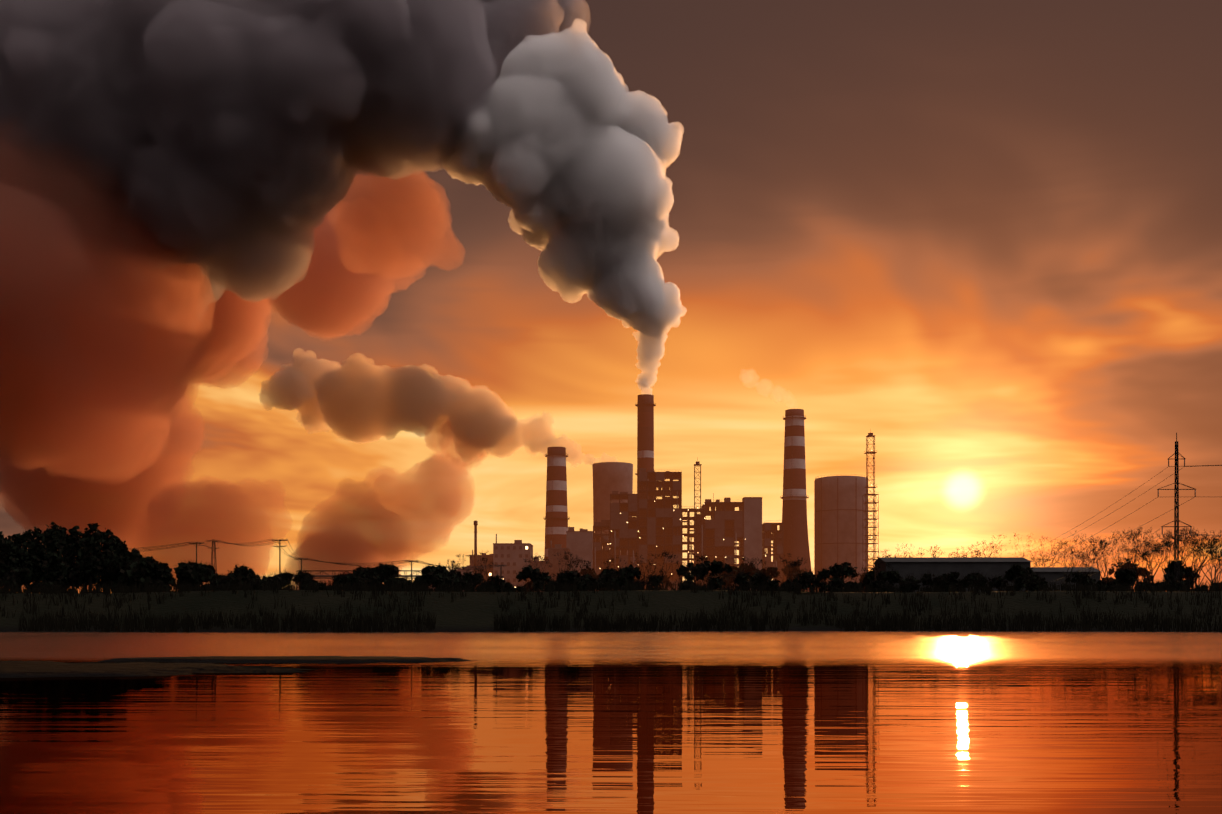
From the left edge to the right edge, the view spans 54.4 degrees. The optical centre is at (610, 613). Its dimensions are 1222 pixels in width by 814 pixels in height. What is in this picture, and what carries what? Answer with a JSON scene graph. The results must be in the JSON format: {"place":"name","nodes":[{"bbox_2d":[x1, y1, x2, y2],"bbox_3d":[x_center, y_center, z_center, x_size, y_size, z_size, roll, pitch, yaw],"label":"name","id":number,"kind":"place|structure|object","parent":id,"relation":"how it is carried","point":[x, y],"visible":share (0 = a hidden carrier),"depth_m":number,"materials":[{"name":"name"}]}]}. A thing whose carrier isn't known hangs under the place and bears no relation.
{"place":"outdoors","nodes":[
{"label":"outdoors","id":0,"kind":"place"},
{"bbox_2d":[593,519,610,590],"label":"boiler house","id":1,"kind":"structure","parent":0,"point":[601,551],"depth_m":663.13,"materials":[{"name":"concrete"}]},
{"bbox_2d":[0,631,1221,813],"bbox_3d":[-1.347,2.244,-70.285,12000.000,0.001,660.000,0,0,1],"label":"water","id":2,"kind":"structure","parent":0,"point":[861,722],"depth_m":23.91,"materials":[{"name":"orange liquid"}]},
{"bbox_2d":[0,590,1221,677],"bbox_3d":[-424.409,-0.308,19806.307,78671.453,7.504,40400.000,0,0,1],"label":"ground","id":3,"kind":"structure","parent":0,"point":[471,611],"depth_m":161.80,"materials":[{"name":"black plant"}]},
{"bbox_2d":[9,567,31,592],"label":"broad tree","id":4,"kind":"object","parent":3,"relation":"on","point":[24,575],"visible":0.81,"depth_m":189.60,"materials":[{"name":"green plant"}]},
{"bbox_2d":[21,529,35,584],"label":"poplar tree","id":5,"kind":"object","parent":3,"relation":"on","point":[26,536],"visible":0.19,"depth_m":232.60,"materials":[{"name":"green plant"}]},
{"bbox_2d":[75,523,108,591],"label":"poplar tree","id":6,"kind":"object","parent":3,"relation":"on","point":[88,564],"visible":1,"depth_m":202.58,"materials":[{"name":"black plant"}]},
{"bbox_2d":[97,528,119,586],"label":"poplar tree","id":7,"kind":"object","parent":3,"relation":"on","point":[109,535],"visible":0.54,"depth_m":208.37,"materials":[{"name":"green plant"}]},
{"bbox_2d":[113,540,129,590],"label":"poplar tree","id":8,"kind":"object","parent":3,"relation":"on","point":[121,551],"visible":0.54,"depth_m":200.49,"materials":[{"name":"green plant"}]},
{"bbox_2d":[106,556,137,592],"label":"broad tree","id":9,"kind":"object","parent":3,"relation":"on","point":[119,567],"visible":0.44,"depth_m":191.81,"materials":[{"name":"green plant"}]},
{"bbox_2d":[125,556,164,589],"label":"broad tree","id":10,"kind":"object","parent":3,"relation":"on","point":[141,569],"visible":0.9,"depth_m":189.56,"materials":[{"name":"green plant"}]},
{"bbox_2d":[145,560,164,581],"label":"broad tree","id":11,"kind":"object","parent":3,"relation":"on","point":[159,569],"visible":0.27,"depth_m":192.31,"materials":[{"name":"green plant"}]},
{"bbox_2d":[158,562,174,590],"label":"poplar tree","id":12,"kind":"object","parent":3,"relation":"on","point":[166,577],"visible":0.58,"depth_m":218.29,"materials":[{"name":"green plant"}]},
{"bbox_2d":[177,564,213,590],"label":"broad tree","id":13,"kind":"object","parent":3,"relation":"on","point":[201,574],"visible":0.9,"depth_m":204.91,"materials":[{"name":"green plant"}]},
{"bbox_2d":[173,559,217,582],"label":"broad tree","id":14,"kind":"object","parent":3,"relation":"on","point":[181,568],"visible":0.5,"depth_m":227.04,"materials":[{"name":"green plant"}]},
{"bbox_2d":[208,539,218,572],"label":"utility pole","id":15,"kind":"object","parent":3,"relation":"on","point":[214,557],"visible":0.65,"depth_m":300.76,"materials":[{"name":"wood"}]},
{"bbox_2d":[128,539,502,569],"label":"power lines","id":16,"kind":"object","parent":15,"relation":"attached to","point":[465,568],"visible":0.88,"depth_m":255.12,"materials":[{"name":"metal"}]},
{"bbox_2d":[220,570,251,588],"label":"tree","id":17,"kind":"object","parent":3,"relation":"on","point":[239,575],"visible":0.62,"depth_m":194.04,"materials":[{"name":"green plant"}]},
{"bbox_2d":[227,564,260,576],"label":"tree","id":18,"kind":"object","parent":3,"relation":"on","point":[243,569],"visible":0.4,"depth_m":276.83,"materials":[{"name":"green plant"}]},
{"bbox_2d":[276,569,295,584],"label":"shrub","id":19,"kind":"object","parent":3,"relation":"on","point":[287,575],"visible":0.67,"depth_m":198.70,"materials":[{"name":"green plant"}]},
{"bbox_2d":[292,570,313,583],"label":"bush","id":20,"kind":"object","parent":3,"relation":"on","point":[301,576],"visible":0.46,"depth_m":191.27,"materials":[{"name":"green plant"}]},
{"bbox_2d":[338,572,361,586],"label":"tree","id":21,"kind":"object","parent":3,"relation":"on","point":[348,577],"visible":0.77,"depth_m":224.13,"materials":[{"name":"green plant"}]},
{"bbox_2d":[352,563,372,575],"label":"shrub","id":22,"kind":"object","parent":3,"relation":"on","point":[362,570],"visible":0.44,"depth_m":308.68,"materials":[{"name":"green plant"}]},
{"bbox_2d":[294,570,432,589],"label":"pipe bridge","id":23,"kind":"structure","parent":3,"relation":"on","point":[400,575],"depth_m":429.46,"materials":[{"name":"metal"}]},
{"bbox_2d":[370,560,399,578],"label":"tree","id":24,"kind":"object","parent":3,"relation":"on","point":[391,570],"visible":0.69,"depth_m":260.59,"materials":[{"name":"green plant"}]},
{"bbox_2d":[385,574,408,590],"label":"tree","id":25,"kind":"object","parent":3,"relation":"on","point":[395,578],"visible":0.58,"depth_m":208.31,"materials":[{"name":"green plant"}]},
{"bbox_2d":[419,562,448,590],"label":"tree","id":26,"kind":"object","parent":3,"relation":"on","point":[427,571],"visible":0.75,"depth_m":215.46,"materials":[{"name":"green plant"}]},
{"bbox_2d":[430,570,448,587],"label":"bush","id":27,"kind":"object","parent":3,"relation":"on","point":[435,579],"visible":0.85,"depth_m":188.52,"materials":[{"name":"green plant"}]},
{"bbox_2d":[459,572,484,591],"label":"tree","id":28,"kind":"object","parent":3,"relation":"on","point":[467,576],"visible":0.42,"depth_m":281.95,"materials":[{"name":"green plant"}]},
{"bbox_2d":[474,520,485,586],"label":"vent stack","id":29,"kind":"object","parent":3,"relation":"on","point":[475,541],"visible":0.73,"depth_m":630.11,"materials":[{"name":"metal"}]},
{"bbox_2d":[469,550,492,585],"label":"plant building","id":30,"kind":"structure","parent":3,"relation":"on","point":[489,561],"depth_m":654.58,"materials":[{"name":"concrete"}]},
{"bbox_2d":[487,573,506,591],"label":"tree","id":31,"kind":"object","parent":3,"relation":"on","point":[497,579],"visible":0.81,"depth_m":190.56,"materials":[{"name":"green plant"}]},
{"bbox_2d":[493,534,532,586],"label":"plant building","id":32,"kind":"structure","parent":3,"relation":"on","point":[510,557],"depth_m":640.38,"materials":[{"name":"concrete"}]},
{"bbox_2d":[515,565,552,591],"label":"scrub tree","id":33,"kind":"object","parent":3,"relation":"on","point":[526,573],"visible":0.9,"depth_m":289.14,"materials":[{"name":"green plant"}]},
{"bbox_2d":[530,556,549,591],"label":"plant building","id":34,"kind":"structure","parent":3,"relation":"on","point":[545,568],"depth_m":622.20,"materials":[{"name":"concrete"}]},
{"bbox_2d":[544,447,569,560],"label":"chimney","id":35,"kind":"object","parent":3,"relation":"on","point":[556,518],"visible":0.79,"depth_m":694.84,"materials":[{"name":"red paint"}]},
{"bbox_2d":[548,541,569,579],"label":"plant building","id":36,"kind":"structure","parent":3,"relation":"on","point":[554,564],"depth_m":632.10,"materials":[{"name":"concrete"}]},
{"bbox_2d":[558,566,579,590],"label":"tree","id":37,"kind":"object","parent":3,"relation":"on","point":[569,574],"visible":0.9,"depth_m":180.31,"materials":[{"name":"green plant"}]},
{"bbox_2d":[565,558,590,590],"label":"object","id":38,"kind":"object","parent":3,"relation":"on","point":[571,566],"visible":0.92,"depth_m":232.69,"materials":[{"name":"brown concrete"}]},
{"bbox_2d":[566,526,592,590],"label":"plant building","id":39,"kind":"structure","parent":3,"relation":"on","point":[579,543],"depth_m":649.96,"materials":[{"name":"concrete"}]},
{"bbox_2d":[598,568,617,579],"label":"scrub tree","id":40,"kind":"object","parent":3,"relation":"on","point":[607,572],"visible":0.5,"depth_m":355.69,"materials":[{"name":"green plant"}]},
{"bbox_2d":[0,578,1221,623],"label":"reed bank","id":41,"kind":"structure","parent":3,"relation":"on","point":[106,591],"depth_m":168.84,"materials":[{"name":"black plant"}]},
{"bbox_2d":[592,462,632,554],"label":"cooling tower","id":42,"kind":"structure","parent":3,"relation":"on","point":[609,478],"depth_m":743.94,"materials":[{"name":"concrete"}]},
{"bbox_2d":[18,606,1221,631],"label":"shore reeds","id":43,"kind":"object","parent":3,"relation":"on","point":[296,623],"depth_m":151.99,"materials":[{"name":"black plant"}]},
{"bbox_2d":[615,564,641,582],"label":"scrub tree","id":44,"kind":"object","parent":3,"relation":"on","point":[631,571],"visible":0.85,"depth_m":284.42,"materials":[{"name":"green plant"}]},
{"bbox_2d":[635,394,655,498],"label":"tall chimney","id":45,"kind":"object","parent":3,"relation":"on","point":[645,404],"visible":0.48,"depth_m":720.22,"materials":[{"name":"red paint"}]},
{"bbox_2d":[646,571,663,585],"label":"bush","id":46,"kind":"object","parent":3,"relation":"on","point":[654,577],"visible":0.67,"depth_m":192.03,"materials":[{"name":"green plant"}]},
{"bbox_2d":[638,468,681,589],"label":"boiler house","id":47,"kind":"structure","parent":3,"relation":"on","point":[660,526],"depth_m":671.79,"materials":[{"name":"concrete"}]},
{"bbox_2d":[676,561,706,582],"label":"scrub tree","id":48,"kind":"object","parent":3,"relation":"on","point":[690,565],"visible":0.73,"depth_m":326.17,"materials":[{"name":"green plant"}]},
{"bbox_2d":[682,506,703,584],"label":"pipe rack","id":49,"kind":"object","parent":3,"relation":"on","point":[689,543],"visible":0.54,"depth_m":671.03,"materials":[{"name":"metal"}]},
{"bbox_2d":[692,457,702,583],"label":"lattice tower","id":50,"kind":"structure","parent":3,"relation":"on","point":[698,464],"depth_m":665.38,"materials":[{"name":"metal"}]},
{"bbox_2d":[700,559,732,586],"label":"scrub tree","id":51,"kind":"object","parent":3,"relation":"on","point":[716,567],"visible":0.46,"depth_m":356.21,"materials":[{"name":"green plant"}]},
{"bbox_2d":[707,574,727,589],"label":"bush","id":52,"kind":"object","parent":3,"relation":"on","point":[714,580],"visible":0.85,"depth_m":181.78,"materials":[{"name":"green plant"}]},
{"bbox_2d":[701,493,743,590],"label":"industrial building","id":53,"kind":"structure","parent":3,"relation":"on","point":[723,530],"depth_m":674.76,"materials":[{"name":"concrete"}]},
{"bbox_2d":[725,562,756,586],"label":"scrub tree","id":54,"kind":"object","parent":3,"relation":"on","point":[753,569],"visible":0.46,"depth_m":433.72,"materials":[{"name":"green plant"}]},
{"bbox_2d":[732,570,751,590],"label":"bush","id":55,"kind":"object","parent":3,"relation":"on","point":[742,576],"visible":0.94,"depth_m":179.11,"materials":[{"name":"green plant"}]},
{"bbox_2d":[742,497,762,590],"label":"building","id":56,"kind":"structure","parent":3,"relation":"on","point":[752,538],"depth_m":673.78,"materials":[{"name":"concrete"}]},
{"bbox_2d":[745,568,771,590],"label":"bush","id":57,"kind":"object","parent":3,"relation":"on","point":[757,577],"visible":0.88,"depth_m":180.41,"materials":[{"name":"green plant"}]},
{"bbox_2d":[754,566,778,577],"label":"scrub tree","id":58,"kind":"object","parent":3,"relation":"on","point":[772,572],"visible":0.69,"depth_m":423.90,"materials":[{"name":"green plant"}]},
{"bbox_2d":[762,521,783,585],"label":"building","id":59,"kind":"structure","parent":3,"relation":"on","point":[770,532],"depth_m":678.69,"materials":[{"name":"concrete"}]},
{"bbox_2d":[775,561,804,581],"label":"scrub tree","id":60,"kind":"object","parent":3,"relation":"on","point":[787,570],"visible":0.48,"depth_m":497.17,"materials":[{"name":"brown plant"}]},
{"bbox_2d":[780,409,811,591],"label":"chimney","id":61,"kind":"object","parent":3,"relation":"on","point":[794,497],"visible":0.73,"depth_m":692.61,"materials":[{"name":"red paint"}]},
{"bbox_2d":[797,568,816,591],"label":"bush","id":62,"kind":"object","parent":3,"relation":"on","point":[803,577],"visible":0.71,"depth_m":178.86,"materials":[{"name":"green plant"}]},
{"bbox_2d":[806,573,824,592],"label":"bush","id":63,"kind":"object","parent":3,"relation":"on","point":[815,582],"visible":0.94,"depth_m":176.57,"materials":[{"name":"black plant"}]},
{"bbox_2d":[826,574,845,589],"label":"bush","id":64,"kind":"object","parent":3,"relation":"on","point":[836,581],"visible":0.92,"depth_m":186.43,"materials":[{"name":"black plant"}]},
{"bbox_2d":[815,561,858,582],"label":"scrub tree","id":65,"kind":"object","parent":3,"relation":"on","point":[845,569],"visible":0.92,"depth_m":298.87,"materials":[{"name":"black plant"}]},
{"bbox_2d":[814,474,867,591],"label":"storage tank","id":66,"kind":"object","parent":3,"relation":"on","point":[839,514],"visible":0.69,"depth_m":699.44,"materials":[{"name":"metal"}]},
{"bbox_2d":[862,429,878,572],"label":"lattice tower","id":67,"kind":"structure","parent":3,"relation":"on","point":[873,518],"depth_m":686.10,"materials":[{"name":"metal"}]},
{"bbox_2d":[876,568,902,584],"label":"scrub tree","id":68,"kind":"object","parent":3,"relation":"on","point":[894,576],"visible":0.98,"depth_m":319.98,"materials":[{"name":"black plant"}]},
{"bbox_2d":[916,570,934,590],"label":"bush","id":69,"kind":"object","parent":3,"relation":"on","point":[927,580],"visible":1,"depth_m":186.50,"materials":[{"name":"black plant"}]},
{"bbox_2d":[931,572,959,591],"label":"scrub tree","id":70,"kind":"object","parent":3,"relation":"on","point":[952,576],"visible":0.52,"depth_m":321.09,"materials":[{"name":"black plant"}]},
{"bbox_2d":[873,557,1031,591],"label":"shed","id":71,"kind":"structure","parent":3,"relation":"on","point":[989,567],"depth_m":328.68,"materials":[{"name":"black metal"}]},
{"bbox_2d":[956,575,970,589],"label":"bush","id":72,"kind":"object","parent":3,"relation":"on","point":[962,582],"visible":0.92,"depth_m":186.53,"materials":[{"name":"black plant"}]},
{"bbox_2d":[964,570,983,590],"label":"scrub tree","id":73,"kind":"object","parent":3,"relation":"on","point":[971,576],"visible":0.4,"depth_m":267.79,"materials":[{"name":"black plant"}]},
{"bbox_2d":[969,574,994,590],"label":"bush","id":74,"kind":"object","parent":3,"relation":"on","point":[981,580],"visible":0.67,"depth_m":203.08,"materials":[{"name":"black plant"}]},
{"bbox_2d":[988,574,1009,590],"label":"bush","id":75,"kind":"object","parent":3,"relation":"on","point":[997,583],"visible":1,"depth_m":180.78,"materials":[{"name":"black plant"}]},
{"bbox_2d":[1004,563,1033,584],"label":"scrub tree","id":76,"kind":"object","parent":3,"relation":"on","point":[1013,571],"visible":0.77,"depth_m":316.73,"materials":[{"name":"black plant"}]},
{"bbox_2d":[1025,573,1045,588],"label":"bush","id":77,"kind":"object","parent":3,"relation":"on","point":[1030,578],"visible":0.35,"depth_m":183.16,"materials":[{"name":"black plant"}]},
{"bbox_2d":[1031,567,1101,590],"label":"shed","id":78,"kind":"structure","parent":3,"relation":"on","point":[1050,574],"depth_m":358.12,"materials":[{"name":"black metal"}]},
{"bbox_2d":[1061,567,1091,588],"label":"bush","id":79,"kind":"object","parent":3,"relation":"on","point":[1083,577],"visible":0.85,"depth_m":182.50,"materials":[{"name":"black plant"}]},
{"bbox_2d":[1065,540,1087,587],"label":"bare tree","id":80,"kind":"object","parent":3,"relation":"on","point":[1074,555],"visible":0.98,"depth_m":349.05,"materials":[{"name":"brown plant"}]},
{"bbox_2d":[1087,534,1109,581],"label":"bare tree","id":81,"kind":"object","parent":3,"relation":"on","point":[1093,545],"visible":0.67,"depth_m":262.91,"materials":[{"name":"brown plant"}]},
{"bbox_2d":[1088,539,1116,579],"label":"bare tree","id":82,"kind":"object","parent":3,"relation":"on","point":[1103,547],"visible":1,"depth_m":250.64,"materials":[{"name":"brown plant"}]},
{"bbox_2d":[1114,567,1136,586],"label":"scrub tree","id":83,"kind":"object","parent":3,"relation":"on","point":[1125,575],"visible":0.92,"depth_m":260.70,"materials":[{"name":"black plant"}]},
{"bbox_2d":[1103,549,1149,588],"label":"bare tree","id":84,"kind":"object","parent":3,"relation":"on","point":[1125,559],"visible":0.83,"depth_m":287.79,"materials":[{"name":"brown plant"}]},
{"bbox_2d":[1106,559,1151,584],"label":"scrub tree","id":85,"kind":"object","parent":3,"relation":"on","point":[1111,571],"visible":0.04,"depth_m":422.15,"materials":[{"name":"black plant"}]},
{"bbox_2d":[1111,529,1151,584],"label":"bare tree","id":86,"kind":"object","parent":3,"relation":"on","point":[1133,543],"visible":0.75,"depth_m":295.85,"materials":[{"name":"brown plant"}]},
{"bbox_2d":[1108,527,1154,589],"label":"bare tree","id":87,"kind":"object","parent":3,"relation":"on","point":[1124,543],"visible":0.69,"depth_m":331.20,"materials":[{"name":"brown plant"}]},
{"bbox_2d":[1121,560,1150,581],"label":"scrub tree","id":88,"kind":"object","parent":3,"relation":"on","point":[1139,574],"visible":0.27,"depth_m":403.29,"materials":[{"name":"black plant"}]},
{"bbox_2d":[1117,526,1180,581],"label":"bare tree","id":89,"kind":"object","parent":3,"relation":"on","point":[1135,534],"visible":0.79,"depth_m":249.25,"materials":[{"name":"brown plant"}]},
{"bbox_2d":[1133,541,1168,581],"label":"bare tree","id":90,"kind":"object","parent":3,"relation":"on","point":[1148,557],"visible":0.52,"depth_m":291.94,"materials":[{"name":"brown plant"}]},
{"bbox_2d":[1134,539,1172,586],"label":"bare tree","id":91,"kind":"object","parent":3,"relation":"on","point":[1143,555],"visible":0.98,"depth_m":233.78,"materials":[{"name":"brown plant"}]},
{"bbox_2d":[1157,533,1179,583],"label":"bare tree","id":92,"kind":"object","parent":3,"relation":"on","point":[1166,539],"visible":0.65,"depth_m":235.33,"materials":[{"name":"brown plant"}]},
{"bbox_2d":[1157,433,1195,591],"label":"pylon","id":93,"kind":"object","parent":3,"relation":"on","point":[1176,453],"visible":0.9,"depth_m":203.40,"materials":[{"name":"metal"}]},
{"bbox_2d":[1015,465,1221,582],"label":"power lines","id":94,"kind":"object","parent":93,"relation":"attached to","point":[1124,517],"visible":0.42,"depth_m":232.80,"materials":[{"name":"black metal"}]},
{"bbox_2d":[1164,558,1194,577],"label":"scrub tree","id":95,"kind":"object","parent":3,"relation":"on","point":[1171,567],"visible":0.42,"depth_m":315.82,"materials":[{"name":"black plant"}]},
{"bbox_2d":[1172,527,1207,580],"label":"bare tree","id":96,"kind":"object","parent":3,"relation":"on","point":[1188,544],"visible":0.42,"depth_m":254.21,"materials":[{"name":"brown plant"}]},
{"bbox_2d":[1164,529,1219,590],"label":"bare tree","id":97,"kind":"object","parent":3,"relation":"on","point":[1185,534],"visible":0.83,"depth_m":227.94,"materials":[{"name":"brown plant"}]},
{"bbox_2d":[1163,537,1220,585],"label":"bare tree","id":98,"kind":"object","parent":3,"relation":"on","point":[1204,559],"visible":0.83,"depth_m":245.30,"materials":[{"name":"brown plant"}]},
{"bbox_2d":[1173,529,1221,588],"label":"bare tree","id":99,"kind":"object","parent":3,"relation":"on","point":[1207,555],"visible":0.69,"depth_m":242.74,"materials":[{"name":"brown plant"}]},
{"bbox_2d":[1179,535,1221,579],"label":"bare tree","id":100,"kind":"object","parent":3,"relation":"on","point":[1202,541],"visible":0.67,"depth_m":262.10,"materials":[{"name":"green plant"}]},
{"bbox_2d":[1206,534,1221,569],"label":"bare tree","id":101,"kind":"object","parent":3,"relation":"on","point":[1212,540],"visible":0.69,"depth_m":243.85,"materials":[{"name":"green plant"}]},
{"bbox_2d":[0,0,1221,592],"label":"sky","id":102,"kind":"structure","parent":0,"point":[338,280],"materials":[{"name":"orange"}]},
{"bbox_2d":[610,491,638,589],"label":"boiler house","id":103,"kind":"structure","parent":0,"point":[624,531],"depth_m":663.36,"materials":[{"name":"concrete"}]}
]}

